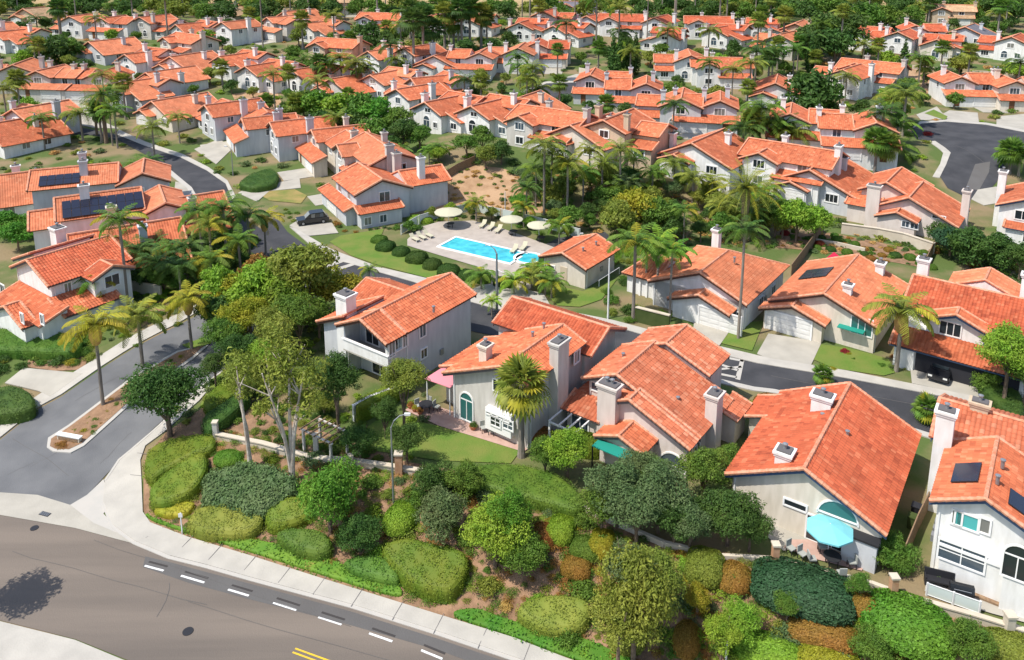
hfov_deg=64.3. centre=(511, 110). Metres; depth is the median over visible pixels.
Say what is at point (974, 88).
house
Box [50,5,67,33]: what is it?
palm tree
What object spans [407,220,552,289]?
pool deck
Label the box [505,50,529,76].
palm tree
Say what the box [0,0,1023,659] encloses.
ground
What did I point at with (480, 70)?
tree
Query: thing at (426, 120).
window
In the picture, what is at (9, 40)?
house
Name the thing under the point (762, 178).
window
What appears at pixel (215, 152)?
driveway
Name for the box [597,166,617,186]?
tree
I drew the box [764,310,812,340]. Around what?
garage door
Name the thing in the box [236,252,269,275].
tree
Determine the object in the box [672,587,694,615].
bush
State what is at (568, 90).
cul de sac
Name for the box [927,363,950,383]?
parked car
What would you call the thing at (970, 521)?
window
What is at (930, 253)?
fence
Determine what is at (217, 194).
house
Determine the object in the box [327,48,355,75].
palm tree
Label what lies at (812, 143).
garage door
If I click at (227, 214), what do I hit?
palm tree
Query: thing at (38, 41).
palm tree
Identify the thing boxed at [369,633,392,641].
road marking
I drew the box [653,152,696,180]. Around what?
palm tree
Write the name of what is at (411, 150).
palm tree
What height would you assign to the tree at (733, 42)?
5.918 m
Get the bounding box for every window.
[0,283,4,291]
[3,207,15,212]
[19,312,24,324]
[21,143,30,149]
[33,77,42,82]
[39,313,44,325]
[43,138,51,145]
[61,79,68,83]
[63,281,72,292]
[93,79,101,84]
[103,272,120,289]
[135,100,139,106]
[204,122,207,133]
[205,112,209,121]
[227,116,233,122]
[245,77,250,87]
[270,141,273,152]
[291,135,298,142]
[292,80,296,90]
[313,47,319,52]
[337,150,341,161]
[364,216,371,225]
[365,328,379,347]
[371,362,384,375]
[379,190,390,201]
[379,213,386,222]
[388,341,395,358]
[395,96,400,104]
[402,162,406,168]
[402,334,408,347]
[419,324,426,339]
[420,346,427,360]
[423,115,429,126]
[424,107,430,113]
[433,121,437,128]
[450,122,456,130]
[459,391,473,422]
[463,26,468,33]
[468,119,476,131]
[470,111,477,117]
[475,58,483,63]
[489,414,500,429]
[492,377,497,392]
[498,126,505,134]
[502,419,513,432]
[514,121,524,130]
[515,135,523,144]
[516,31,522,39]
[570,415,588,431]
[573,347,580,365]
[583,145,593,155]
[585,81,594,87]
[590,381,597,391]
[599,129,608,138]
[605,21,611,25]
[614,90,621,95]
[641,90,650,93]
[644,43,649,47]
[659,451,685,474]
[660,72,668,77]
[675,106,685,114]
[681,70,688,78]
[694,23,701,28]
[704,68,713,73]
[704,78,712,84]
[705,164,717,175]
[710,37,716,45]
[713,108,725,115]
[752,158,765,169]
[752,174,763,184]
[758,294,763,305]
[771,283,775,294]
[782,496,807,513]
[796,165,807,171]
[816,499,858,527]
[824,192,838,204]
[831,130,841,136]
[838,77,845,83]
[846,89,853,95]
[849,315,873,338]
[888,45,894,52]
[893,37,900,43]
[901,220,909,227]
[909,222,918,229]
[931,49,939,57]
[936,536,987,575]
[938,11,944,15]
[938,319,962,338]
[950,508,963,527]
[953,510,980,533]
[954,83,965,89]
[976,515,992,536]
[980,50,988,55]
[981,85,989,89]
[999,544,1023,583]
[1000,50,1007,58]
[1006,42,1014,48]
[1009,87,1020,93]
[1014,209,1023,220]
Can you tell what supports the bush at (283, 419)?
on the planting bed at (180, 429)
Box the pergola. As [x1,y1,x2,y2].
[299,415,348,461]
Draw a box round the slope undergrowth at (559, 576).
[142,426,995,659]
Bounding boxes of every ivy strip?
[145,513,401,596]
[454,604,630,659]
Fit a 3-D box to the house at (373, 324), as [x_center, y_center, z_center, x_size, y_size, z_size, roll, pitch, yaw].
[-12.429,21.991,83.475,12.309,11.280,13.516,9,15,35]
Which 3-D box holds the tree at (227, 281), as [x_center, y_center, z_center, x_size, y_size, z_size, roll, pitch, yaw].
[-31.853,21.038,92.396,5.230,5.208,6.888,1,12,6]
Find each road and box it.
[0,284,305,504]
[0,515,507,659]
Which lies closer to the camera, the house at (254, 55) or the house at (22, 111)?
the house at (22, 111)
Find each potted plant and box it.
[407,401,413,408]
[411,405,417,411]
[416,407,424,414]
[469,421,477,430]
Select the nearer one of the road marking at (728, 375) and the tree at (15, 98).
the road marking at (728, 375)
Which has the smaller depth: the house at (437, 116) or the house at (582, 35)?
the house at (437, 116)
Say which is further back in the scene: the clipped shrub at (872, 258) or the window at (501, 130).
the window at (501, 130)
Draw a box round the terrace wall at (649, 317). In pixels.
[635,306,670,326]
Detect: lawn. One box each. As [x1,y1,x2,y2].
[183,338,211,347]
[199,358,249,406]
[263,189,306,202]
[330,229,473,286]
[367,418,517,462]
[546,279,616,306]
[722,321,763,349]
[814,344,894,375]
[925,110,946,119]
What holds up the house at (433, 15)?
on the ground at (918, 474)
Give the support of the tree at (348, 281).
on the ground at (918, 474)
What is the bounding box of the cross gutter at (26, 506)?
[0,492,130,542]
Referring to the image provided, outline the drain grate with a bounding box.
[38,511,50,516]
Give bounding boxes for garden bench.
[924,566,954,585]
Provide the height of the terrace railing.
1.300 m
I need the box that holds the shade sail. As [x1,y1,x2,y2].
[827,252,838,257]
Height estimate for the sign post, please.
2.074 m
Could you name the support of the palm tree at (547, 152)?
on the ground at (918, 474)
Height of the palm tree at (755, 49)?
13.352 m
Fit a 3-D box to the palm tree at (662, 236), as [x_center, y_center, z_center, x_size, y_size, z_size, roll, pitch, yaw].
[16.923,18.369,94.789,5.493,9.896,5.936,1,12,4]
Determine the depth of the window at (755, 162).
132.13 m
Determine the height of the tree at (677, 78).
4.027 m
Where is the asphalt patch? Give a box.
[966,162,989,189]
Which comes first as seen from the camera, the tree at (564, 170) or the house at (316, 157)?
the tree at (564, 170)
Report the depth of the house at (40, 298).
90.98 m
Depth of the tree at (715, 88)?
185.34 m
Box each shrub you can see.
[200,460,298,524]
[213,449,244,467]
[370,235,387,243]
[375,240,395,251]
[381,499,418,536]
[391,245,410,256]
[405,250,428,264]
[406,214,433,223]
[422,257,442,270]
[436,263,460,275]
[458,268,474,281]
[474,272,492,284]
[493,276,515,287]
[531,426,553,446]
[532,521,553,550]
[546,513,576,546]
[560,553,592,580]
[569,534,598,562]
[581,431,599,459]
[588,527,616,560]
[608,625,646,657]
[671,619,700,659]
[684,545,724,588]
[718,559,751,595]
[731,628,800,659]
[749,555,856,626]
[780,230,789,235]
[784,616,858,654]
[795,642,859,659]
[815,240,824,245]
[818,235,825,239]
[825,246,836,251]
[831,235,843,241]
[841,248,852,254]
[850,241,859,245]
[852,592,876,617]
[858,587,958,659]
[860,251,868,255]
[865,255,876,261]
[877,252,886,257]
[883,246,893,252]
[889,251,901,258]
[904,253,916,260]
[929,263,937,270]
[983,626,1023,659]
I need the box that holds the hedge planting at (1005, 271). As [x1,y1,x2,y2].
[754,204,1023,283]
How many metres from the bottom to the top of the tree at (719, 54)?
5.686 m
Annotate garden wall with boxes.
[131,281,161,294]
[211,419,418,475]
[352,389,389,421]
[583,506,771,562]
[771,540,921,599]
[816,238,864,250]
[841,223,935,253]
[912,65,952,70]
[922,598,1023,633]
[972,71,1023,78]
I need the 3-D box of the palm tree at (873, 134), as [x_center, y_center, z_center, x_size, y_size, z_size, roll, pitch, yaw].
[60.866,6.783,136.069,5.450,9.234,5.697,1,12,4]
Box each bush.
[0,354,12,362]
[0,363,9,373]
[13,361,29,369]
[33,359,47,366]
[50,355,71,366]
[54,439,68,449]
[64,358,75,366]
[70,359,81,366]
[76,346,92,357]
[78,334,90,346]
[81,352,95,361]
[147,293,162,301]
[162,287,174,294]
[214,375,224,381]
[251,386,267,397]
[262,452,278,465]
[266,425,278,433]
[273,416,286,423]
[273,433,288,442]
[278,403,293,410]
[297,419,308,427]
[298,409,308,417]
[299,450,324,470]
[310,413,318,420]
[314,409,332,416]
[319,442,327,450]
[321,415,335,428]
[321,462,335,468]
[323,445,341,455]
[325,435,339,445]
[332,535,344,545]
[337,500,357,517]
[339,415,347,423]
[357,419,366,425]
[357,490,367,498]
[358,473,384,490]
[361,444,376,455]
[361,453,370,458]
[362,501,384,520]
[368,544,384,567]
[373,454,383,460]
[378,488,394,500]
[389,521,422,540]
[394,476,404,485]
[401,487,428,507]
[404,485,418,496]
[440,482,456,493]
[450,525,459,533]
[453,530,474,547]
[469,563,477,572]
[472,574,504,598]
[474,488,491,506]
[482,566,490,573]
[498,600,513,612]
[526,592,548,600]
[531,516,540,524]
[534,231,544,234]
[541,508,555,517]
[543,563,555,572]
[547,628,582,650]
[564,578,596,603]
[572,512,592,529]
[600,288,612,294]
[602,294,619,304]
[606,307,617,316]
[617,276,626,285]
[618,303,631,315]
[623,316,636,322]
[625,258,632,263]
[659,626,667,636]
[665,640,679,658]
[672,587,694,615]
[676,555,686,571]
[709,638,730,658]
[770,620,800,647]
[839,348,849,353]
[891,652,909,659]
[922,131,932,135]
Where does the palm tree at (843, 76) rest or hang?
on the ground at (918, 474)
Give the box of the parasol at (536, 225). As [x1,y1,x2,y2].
[527,221,550,241]
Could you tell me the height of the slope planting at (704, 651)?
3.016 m
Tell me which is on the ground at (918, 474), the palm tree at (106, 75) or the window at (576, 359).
the palm tree at (106, 75)
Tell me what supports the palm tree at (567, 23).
on the ground at (918, 474)
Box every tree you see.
[0,79,23,112]
[0,210,22,229]
[0,221,33,250]
[1,73,32,90]
[5,68,28,103]
[10,49,36,64]
[11,213,26,228]
[12,95,22,102]
[15,21,28,26]
[18,32,45,57]
[19,96,41,104]
[21,13,47,27]
[24,33,81,65]
[24,110,57,149]
[27,35,47,55]
[37,18,52,28]
[45,0,69,34]
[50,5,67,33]
[56,31,71,38]
[57,301,131,405]
[58,102,95,140]
[60,35,86,53]
[60,54,77,65]
[66,9,74,15]
[72,275,115,297]
[75,58,95,66]
[79,77,123,143]
[79,92,106,134]
[81,11,108,36]
[85,100,112,142]
[88,68,114,111]
[90,203,148,304]
[94,100,122,145]
[95,102,133,148]
[101,226,131,244]
[101,293,170,366]
[102,0,119,11]
[103,83,122,116]
[104,29,119,38]
[111,71,133,119]
[119,362,212,438]
[122,154,145,166]
[123,234,158,267]
[129,31,142,37]
[130,268,152,284]
[132,116,168,157]
[132,243,176,284]
[133,72,142,78]
[135,229,173,252]
[139,151,164,161]
[147,266,176,289]
[151,238,190,276]
[153,247,206,295]
[161,0,169,35]
[161,231,209,278]
[162,110,192,142]
[162,280,211,348]
[166,273,194,290]
[174,195,223,249]
[184,265,205,285]
[186,208,231,250]
[187,84,198,92]
[189,245,233,278]
[192,236,217,252]
[193,294,228,322]
[194,230,217,242]
[195,349,231,386]
[196,29,216,37]
[197,315,248,360]
[198,190,249,250]
[198,262,234,299]
[202,66,216,84]
[206,252,241,269]
[206,273,237,298]
[209,209,241,232]
[211,223,258,267]
[211,332,257,362]
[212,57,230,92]
[212,229,234,252]
[212,293,269,336]
[216,36,229,49]
[216,278,267,332]
[219,357,264,392]
[220,346,258,461]
[222,79,239,93]
[223,44,236,53]
[223,200,269,255]
[225,249,237,255]
[231,234,261,254]
[232,251,250,269]
[234,254,282,298]
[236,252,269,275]
[238,311,332,476]
[241,6,256,18]
[246,86,258,97]
[246,305,296,341]
[247,338,284,373]
[248,205,284,255]
[251,0,271,47]
[255,45,266,51]
[255,275,313,338]
[257,65,286,108]
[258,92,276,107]
[261,0,283,16]
[263,242,339,326]
[270,290,322,345]
[273,366,313,399]
[277,96,308,113]
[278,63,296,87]
[281,88,292,97]
[284,44,303,60]
[285,90,309,114]
[288,27,306,45]
[289,50,312,62]
[292,9,311,48]
[293,89,311,115]
[295,455,363,534]
[299,89,330,113]
[301,72,334,92]
[302,59,317,66]
[302,296,335,338]
[305,263,345,302]
[305,348,362,433]
[308,108,333,117]
[309,52,327,74]
[310,389,339,413]
[313,54,343,74]
[316,270,362,302]
[318,91,350,113]
[320,8,344,37]
[321,107,353,126]
[327,31,342,37]
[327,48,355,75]
[335,111,368,125]
[335,512,385,553]
[337,91,375,115]
[338,424,381,459]
[340,54,371,74]
[341,86,354,95]
[342,29,357,38]
[348,59,380,77]
[352,19,382,45]
[355,116,390,134]
[356,96,393,133]
[358,261,381,276]
[362,36,372,42]
[368,394,397,438]
[376,36,405,64]
[377,29,399,42]
[377,356,430,424]
[379,19,393,31]
[379,420,431,464]
[382,105,415,126]
[384,53,407,66]
[387,117,419,147]
[388,134,402,144]
[389,6,409,30]
[389,17,410,38]
[392,62,410,67]
[395,143,413,152]
[397,31,408,43]
[398,0,416,37]
[398,6,427,68]
[402,220,419,232]
[404,38,421,45]
[406,124,431,148]
[409,458,456,495]
[411,1,435,43]
[412,483,470,547]
[414,29,430,40]
[417,144,434,164]
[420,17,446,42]
[424,206,436,215]
[426,138,453,159]
[427,0,448,34]
[429,147,447,161]
[433,0,455,49]
[439,39,450,46]
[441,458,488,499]
[444,202,458,208]
[446,13,464,47]
[447,0,475,47]
[449,71,476,92]
[449,134,480,158]
[457,0,482,40]
[457,38,476,49]
[459,490,533,568]
[461,86,482,94]
[462,192,488,220]
[463,264,498,288]
[465,200,473,210]
[470,125,496,146]
[471,71,490,95]
[472,1,493,49]
[474,68,490,78]
[474,143,496,168]
[479,10,495,38]
[479,291,502,316]
[482,37,501,47]
[483,483,535,534]
[485,206,499,219]
[491,139,513,164]
[492,351,553,458]
[495,269,531,293]
[497,82,507,93]
[498,19,506,29]
[498,524,549,576]
[499,29,519,47]
[500,72,510,80]
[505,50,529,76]
[505,59,534,90]
[508,193,531,206]
[510,211,522,224]
[511,177,542,214]
[511,196,537,226]
[513,71,541,93]
[513,168,530,176]
[515,158,553,206]
[517,258,540,278]
[517,262,544,290]
[518,59,548,91]
[518,85,544,93]
[518,174,541,194]
[520,78,552,94]
[522,132,565,214]
[522,216,536,229]
[524,258,554,283]
[528,435,558,471]
[529,0,530,17]
[530,142,571,208]
[531,0,545,13]
[535,267,569,297]
[537,167,556,181]
[537,181,563,202]
[539,272,547,294]
[540,425,591,480]
[543,215,573,244]
[545,198,561,218]
[546,208,562,218]
[550,42,564,73]
[550,73,568,100]
[550,151,588,205]
[551,15,579,39]
[555,174,576,198]
[556,93,572,105]
[556,163,576,173]
[558,203,584,225]
[561,197,573,206]
[561,224,574,237]
[569,163,601,203]
[569,486,624,529]
[574,51,587,64]
[574,140,604,186]
[576,170,604,191]
[577,202,597,223]
[580,0,611,54]
[581,100,596,109]
[581,454,639,527]
[582,212,597,230]
[583,191,593,202]
[584,588,663,659]
[586,153,618,184]
[586,185,622,200]
[591,39,606,68]
[592,197,609,211]
[592,538,683,659]
[595,161,621,169]
[596,93,616,113]
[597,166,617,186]
[598,198,638,241]
[601,45,610,62]
[601,137,642,180]
[601,172,648,193]
[601,194,619,210]
[603,477,665,542]
[605,537,657,584]
[606,0,634,37]
[606,33,616,70]
[606,222,623,232]
[606,222,666,319]
[607,24,634,39]
[609,186,657,221]
[611,172,643,192]
[613,31,626,70]
[616,102,632,111]
[617,44,645,64]
[617,166,641,183]
[618,150,649,183]
[618,219,643,238]
[619,447,657,477]
[621,37,632,45]
[623,34,633,69]
[629,31,640,74]
[629,237,668,272]
[629,456,695,534]
[630,450,674,480]
[637,214,644,222]
[638,163,670,185]
[639,196,678,236]
[639,544,690,633]
[640,224,681,275]
[641,50,653,67]
[641,216,665,234]
[642,185,663,196]
[646,0,648,37]
[646,180,661,187]
[649,168,665,181]
[651,499,700,542]
[652,43,668,53]
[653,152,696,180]
[653,231,697,321]
[654,22,681,53]
[656,97,691,125]
[659,216,687,239]
[663,81,682,92]
[663,181,683,197]
[666,445,731,498]
[669,198,684,215]
[670,200,698,245]
[670,214,687,225]
[670,502,715,546]
[671,74,685,85]
[672,166,711,202]
[674,174,692,192]
[682,495,712,539]
[684,579,711,618]
[686,202,699,215]
[688,189,707,206]
[688,220,709,242]
[689,214,706,222]
[692,48,703,53]
[695,23,721,52]
[695,170,729,194]
[696,53,722,94]
[698,182,718,200]
[698,486,766,546]
[700,190,738,208]
[700,205,715,220]
[702,612,743,659]
[703,197,739,218]
[705,156,787,242]
[707,84,724,93]
[707,211,735,239]
[712,442,738,470]
[714,52,727,56]
[715,204,740,233]
[716,593,764,649]
[718,215,770,338]
[720,61,745,94]
[721,116,768,141]
[724,46,738,56]
[725,38,744,56]
[732,198,770,238]
[733,500,776,552]
[734,54,769,86]
[734,190,759,204]
[738,78,756,109]
[739,94,786,135]
[739,108,769,136]
[739,213,766,234]
[740,43,774,81]
[747,110,790,139]
[748,37,775,50]
[749,11,767,59]
[750,183,782,224]
[751,198,773,229]
[753,4,770,32]
[753,68,761,76]
[756,178,785,198]
[759,47,780,76]
[761,42,789,74]
[761,213,788,237]
[764,0,778,10]
[764,110,809,137]
[767,199,797,238]
[769,120,817,145]
[770,35,786,69]
[773,589,799,620]
[774,5,794,32]
[776,197,818,241]
[778,61,792,75]
[779,40,811,75]
[781,67,846,108]
[792,34,805,70]
[793,24,823,45]
[794,28,827,45]
[796,48,806,59]
[798,11,840,54]
[799,42,826,69]
[801,204,838,240]
[804,33,816,72]
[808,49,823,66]
[811,18,837,57]
[812,363,834,384]
[813,38,820,65]
[816,27,855,65]
[824,102,839,109]
[825,49,843,56]
[831,12,871,57]
[832,69,861,101]
[833,3,853,60]
[842,4,870,25]
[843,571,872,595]
[846,0,857,6]
[846,621,894,659]
[848,98,871,112]
[852,38,874,58]
[857,1,887,25]
[858,98,907,126]
[861,125,894,172]
[861,282,939,372]
[862,47,877,59]
[869,0,883,25]
[871,37,886,60]
[872,4,907,25]
[872,87,913,118]
[873,131,903,162]
[874,527,924,576]
[875,50,899,61]
[876,86,895,98]
[882,98,896,111]
[884,78,926,123]
[884,83,928,136]
[887,113,923,140]
[893,104,911,112]
[894,112,905,118]
[896,18,908,24]
[896,77,920,89]
[898,37,910,65]
[898,138,920,164]
[905,51,937,89]
[911,390,937,425]
[913,56,934,87]
[918,92,930,101]
[920,73,929,84]
[921,0,938,21]
[923,219,949,245]
[930,225,959,258]
[933,66,940,71]
[934,38,952,65]
[942,614,1005,659]
[944,91,965,108]
[945,222,1001,266]
[947,55,973,74]
[948,18,960,29]
[956,50,962,74]
[960,42,980,71]
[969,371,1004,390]
[974,16,992,27]
[974,319,1023,398]
[976,229,1020,271]
[984,10,1012,20]
[988,21,1007,32]
[989,66,1006,74]
[990,0,1010,30]
[992,135,1023,173]
[994,146,1023,176]
[999,0,1020,31]
[1001,53,1023,77]
[1002,359,1023,407]
[1003,16,1019,32]
[1004,241,1023,280]
[1005,62,1023,78]
[1009,30,1023,35]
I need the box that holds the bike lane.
[143,556,498,659]
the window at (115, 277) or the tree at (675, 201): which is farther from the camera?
the tree at (675, 201)
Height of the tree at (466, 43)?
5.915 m
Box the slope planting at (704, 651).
[544,510,994,659]
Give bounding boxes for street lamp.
[224,146,233,175]
[390,413,410,503]
[485,243,497,312]
[607,258,609,318]
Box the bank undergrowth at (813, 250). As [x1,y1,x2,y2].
[448,164,923,264]
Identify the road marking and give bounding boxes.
[144,565,163,570]
[181,575,203,582]
[228,589,248,595]
[273,602,295,610]
[318,617,340,624]
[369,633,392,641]
[421,649,442,659]
[721,373,736,377]
[722,364,737,370]
[735,359,743,379]
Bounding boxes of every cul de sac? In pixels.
[539,83,575,98]
[911,122,1023,198]
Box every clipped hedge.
[0,326,85,359]
[0,385,38,424]
[142,432,218,486]
[148,451,209,513]
[151,500,194,521]
[186,503,264,544]
[200,388,250,436]
[203,378,238,413]
[239,168,279,192]
[262,495,313,536]
[273,526,334,561]
[341,552,401,586]
[351,380,411,422]
[380,535,469,606]
[463,460,584,517]
[515,592,591,638]
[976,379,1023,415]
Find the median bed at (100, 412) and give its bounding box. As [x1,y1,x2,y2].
[50,346,202,448]
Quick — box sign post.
[178,513,182,533]
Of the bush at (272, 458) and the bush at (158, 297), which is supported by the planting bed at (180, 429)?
the bush at (272, 458)
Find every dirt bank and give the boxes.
[26,356,86,370]
[125,296,165,331]
[232,91,280,108]
[435,165,542,212]
[777,233,931,265]
[908,69,965,93]
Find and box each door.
[11,18,20,22]
[25,90,29,96]
[40,90,60,99]
[65,91,83,99]
[77,52,85,59]
[136,114,147,126]
[203,16,215,20]
[226,135,231,147]
[265,32,273,39]
[305,159,312,173]
[326,198,336,217]
[342,9,355,14]
[415,68,431,75]
[454,70,468,76]
[543,59,561,67]
[560,266,566,282]
[581,95,585,103]
[626,30,636,35]
[661,159,686,173]
[680,122,706,133]
[697,304,742,336]
[725,79,743,87]
[751,97,773,107]
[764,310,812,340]
[774,186,804,201]
[780,180,812,197]
[801,140,821,147]
[804,512,840,551]
[830,147,861,160]
[874,83,885,91]
[954,19,970,24]
[973,97,996,106]
[1009,101,1014,108]
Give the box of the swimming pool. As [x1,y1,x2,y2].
[436,236,539,264]
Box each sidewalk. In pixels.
[0,304,197,437]
[0,621,122,659]
[103,387,571,659]
[289,226,1023,412]
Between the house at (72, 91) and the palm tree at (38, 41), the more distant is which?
the palm tree at (38, 41)
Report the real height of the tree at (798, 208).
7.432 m
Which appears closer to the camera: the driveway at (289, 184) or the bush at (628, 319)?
the bush at (628, 319)
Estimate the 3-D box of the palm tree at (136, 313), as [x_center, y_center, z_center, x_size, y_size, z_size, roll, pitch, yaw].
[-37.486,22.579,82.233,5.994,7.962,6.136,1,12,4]
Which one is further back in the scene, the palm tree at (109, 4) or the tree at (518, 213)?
the palm tree at (109, 4)
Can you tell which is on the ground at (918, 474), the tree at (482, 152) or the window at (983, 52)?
the tree at (482, 152)
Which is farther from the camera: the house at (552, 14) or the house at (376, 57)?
the house at (552, 14)
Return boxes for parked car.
[296,209,328,225]
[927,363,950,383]
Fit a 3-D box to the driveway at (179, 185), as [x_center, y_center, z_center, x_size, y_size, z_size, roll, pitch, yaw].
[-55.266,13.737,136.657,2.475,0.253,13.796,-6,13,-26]
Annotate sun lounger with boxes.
[409,233,419,242]
[416,231,426,240]
[423,229,433,238]
[478,219,486,227]
[486,222,494,230]
[494,224,502,232]
[509,243,517,253]
[519,241,527,249]
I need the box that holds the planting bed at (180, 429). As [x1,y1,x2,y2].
[143,408,992,659]
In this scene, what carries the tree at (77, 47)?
on the ground at (918, 474)
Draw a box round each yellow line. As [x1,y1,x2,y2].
[292,652,314,659]
[295,648,327,659]
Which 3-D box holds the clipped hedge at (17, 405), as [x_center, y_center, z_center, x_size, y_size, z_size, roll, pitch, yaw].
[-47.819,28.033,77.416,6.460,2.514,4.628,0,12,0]
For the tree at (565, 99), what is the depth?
174.12 m
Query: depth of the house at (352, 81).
192.59 m
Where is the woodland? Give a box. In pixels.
[0,0,1023,20]
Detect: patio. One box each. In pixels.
[406,401,529,449]
[768,524,806,550]
[784,539,862,570]
[925,567,1023,621]
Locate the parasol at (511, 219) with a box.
[500,215,522,228]
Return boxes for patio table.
[419,400,432,412]
[823,549,841,568]
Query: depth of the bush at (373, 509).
61.78 m
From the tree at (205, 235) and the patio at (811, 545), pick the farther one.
the tree at (205, 235)
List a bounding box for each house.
[0,19,18,30]
[0,22,51,53]
[0,54,47,93]
[0,113,73,158]
[0,162,70,214]
[0,222,135,341]
[1,98,80,132]
[8,6,70,25]
[16,58,87,101]
[25,149,170,209]
[27,181,189,249]
[49,10,104,38]
[55,59,134,103]
[66,216,192,281]
[77,35,141,65]
[86,9,137,39]
[105,70,183,111]
[111,41,178,78]
[126,190,234,241]
[132,91,216,132]
[133,11,188,39]
[134,62,210,94]
[151,49,217,70]
[157,27,220,54]
[169,16,217,37]
[194,93,268,140]
[202,1,245,20]
[208,45,277,80]
[213,15,263,46]
[222,99,297,156]
[234,54,305,93]
[262,9,302,42]
[265,109,336,161]
[277,8,325,21]
[285,59,352,91]
[294,114,370,177]
[299,16,352,42]
[305,32,372,66]
[311,70,375,96]
[315,272,476,377]
[317,149,452,228]
[331,129,416,173]
[337,0,361,14]
[354,7,406,33]
[354,38,406,72]
[359,62,427,98]
[383,78,448,119]
[393,39,446,68]
[403,68,472,91]
[409,87,487,133]
[411,13,447,34]
[412,47,459,75]
[426,295,626,449]
[443,41,499,80]
[453,90,539,138]
[455,13,501,36]
[492,39,539,74]
[496,90,571,109]
[503,98,597,151]
[505,13,550,41]
[527,32,571,68]
[530,5,575,24]
[538,233,619,288]
[542,17,595,47]
[542,112,615,168]
[548,323,752,477]
[559,0,595,17]
[571,61,633,103]
[575,11,606,34]
[583,102,677,170]
[597,9,646,37]
[603,69,662,107]
[621,224,789,336]
[635,85,707,124]
[638,21,689,53]
[640,11,679,38]
[652,46,708,81]
[656,127,745,193]
[672,84,740,133]
[683,11,734,39]
[689,50,754,88]
[702,19,753,49]
[724,381,921,573]
[736,132,850,205]
[741,14,782,40]
[746,73,799,107]
[749,27,805,60]
[758,253,907,352]
[765,94,845,147]
[769,156,873,216]
[777,19,811,31]
[810,60,878,99]
[815,103,902,171]
[834,53,912,93]
[844,166,972,237]
[848,21,895,50]
[870,24,923,56]
[888,253,1023,399]
[895,16,947,39]
[917,29,966,61]
[925,0,977,25]
[926,393,1023,617]
[927,62,996,107]
[945,21,996,44]
[976,29,1023,62]
[990,66,1023,111]
[992,167,1023,243]
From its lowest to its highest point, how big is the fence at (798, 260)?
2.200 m
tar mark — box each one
[149,561,167,566]
[185,571,208,578]
[231,584,252,591]
[276,597,299,605]
[321,611,344,619]
[372,628,395,636]
[424,644,445,654]
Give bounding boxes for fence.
[400,204,579,235]
[447,156,474,175]
[791,226,823,275]
[905,491,929,550]
[926,241,934,257]
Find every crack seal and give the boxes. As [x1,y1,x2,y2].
[12,438,68,475]
[13,551,206,604]
[95,540,348,625]
[188,601,387,659]
[774,376,920,405]
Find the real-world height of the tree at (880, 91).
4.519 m
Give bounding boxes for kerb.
[47,344,208,453]
[101,503,520,659]
[104,372,221,481]
[117,130,235,198]
[171,170,194,193]
[529,81,575,88]
[721,379,929,438]
[908,120,1023,131]
[930,141,950,177]
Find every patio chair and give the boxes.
[414,398,419,406]
[432,399,440,412]
[480,420,486,433]
[786,538,796,556]
[797,543,806,561]
[807,549,816,563]
[817,541,826,553]
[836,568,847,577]
[846,553,857,568]
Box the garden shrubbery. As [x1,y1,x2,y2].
[0,23,1023,188]
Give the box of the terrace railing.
[925,582,981,612]
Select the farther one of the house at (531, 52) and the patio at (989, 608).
the house at (531, 52)
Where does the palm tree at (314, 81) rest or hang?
on the ground at (918, 474)
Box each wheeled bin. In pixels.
[907,511,916,529]
[911,501,921,513]
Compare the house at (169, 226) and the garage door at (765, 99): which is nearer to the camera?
the house at (169, 226)
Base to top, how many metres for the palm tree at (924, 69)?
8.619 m
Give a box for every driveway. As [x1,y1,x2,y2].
[5,368,81,395]
[75,103,118,128]
[175,181,189,195]
[194,140,231,163]
[239,178,300,200]
[253,40,274,44]
[277,168,313,180]
[289,222,337,235]
[307,194,322,205]
[542,69,562,73]
[566,74,578,80]
[677,132,702,139]
[694,322,727,345]
[757,333,820,364]
[910,369,978,396]
[916,107,946,120]
[943,110,978,121]
[971,186,996,205]
[974,107,1008,112]
[996,114,1023,128]
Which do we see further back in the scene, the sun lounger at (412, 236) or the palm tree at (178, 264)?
the sun lounger at (412, 236)
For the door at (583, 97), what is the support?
in the house at (589, 84)
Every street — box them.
[3,118,272,256]
[257,216,991,431]
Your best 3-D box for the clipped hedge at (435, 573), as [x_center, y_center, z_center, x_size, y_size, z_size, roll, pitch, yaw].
[-6.389,32.504,57.855,7.073,2.814,3.564,6,13,26]
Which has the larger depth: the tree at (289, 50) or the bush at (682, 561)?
the tree at (289, 50)
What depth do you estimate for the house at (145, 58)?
211.78 m
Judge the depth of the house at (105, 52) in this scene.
226.56 m
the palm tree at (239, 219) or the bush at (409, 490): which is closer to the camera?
the bush at (409, 490)
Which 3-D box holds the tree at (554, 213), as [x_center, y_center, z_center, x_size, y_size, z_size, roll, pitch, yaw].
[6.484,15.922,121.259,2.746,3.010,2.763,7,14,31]
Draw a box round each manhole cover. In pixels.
[30,525,38,530]
[182,627,193,635]
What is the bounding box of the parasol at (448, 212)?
[434,207,462,226]
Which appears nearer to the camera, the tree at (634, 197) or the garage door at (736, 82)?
the tree at (634, 197)
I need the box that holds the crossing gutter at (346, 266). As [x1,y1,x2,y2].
[331,264,353,270]
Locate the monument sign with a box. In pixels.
[55,431,82,442]
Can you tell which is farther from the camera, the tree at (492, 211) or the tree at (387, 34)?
the tree at (387, 34)
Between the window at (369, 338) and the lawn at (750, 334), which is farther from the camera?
the lawn at (750, 334)
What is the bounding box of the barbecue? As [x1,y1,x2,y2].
[948,580,974,600]
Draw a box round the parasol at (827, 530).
[806,514,852,548]
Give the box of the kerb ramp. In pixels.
[71,480,115,531]
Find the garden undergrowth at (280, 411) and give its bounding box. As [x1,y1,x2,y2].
[0,294,430,460]

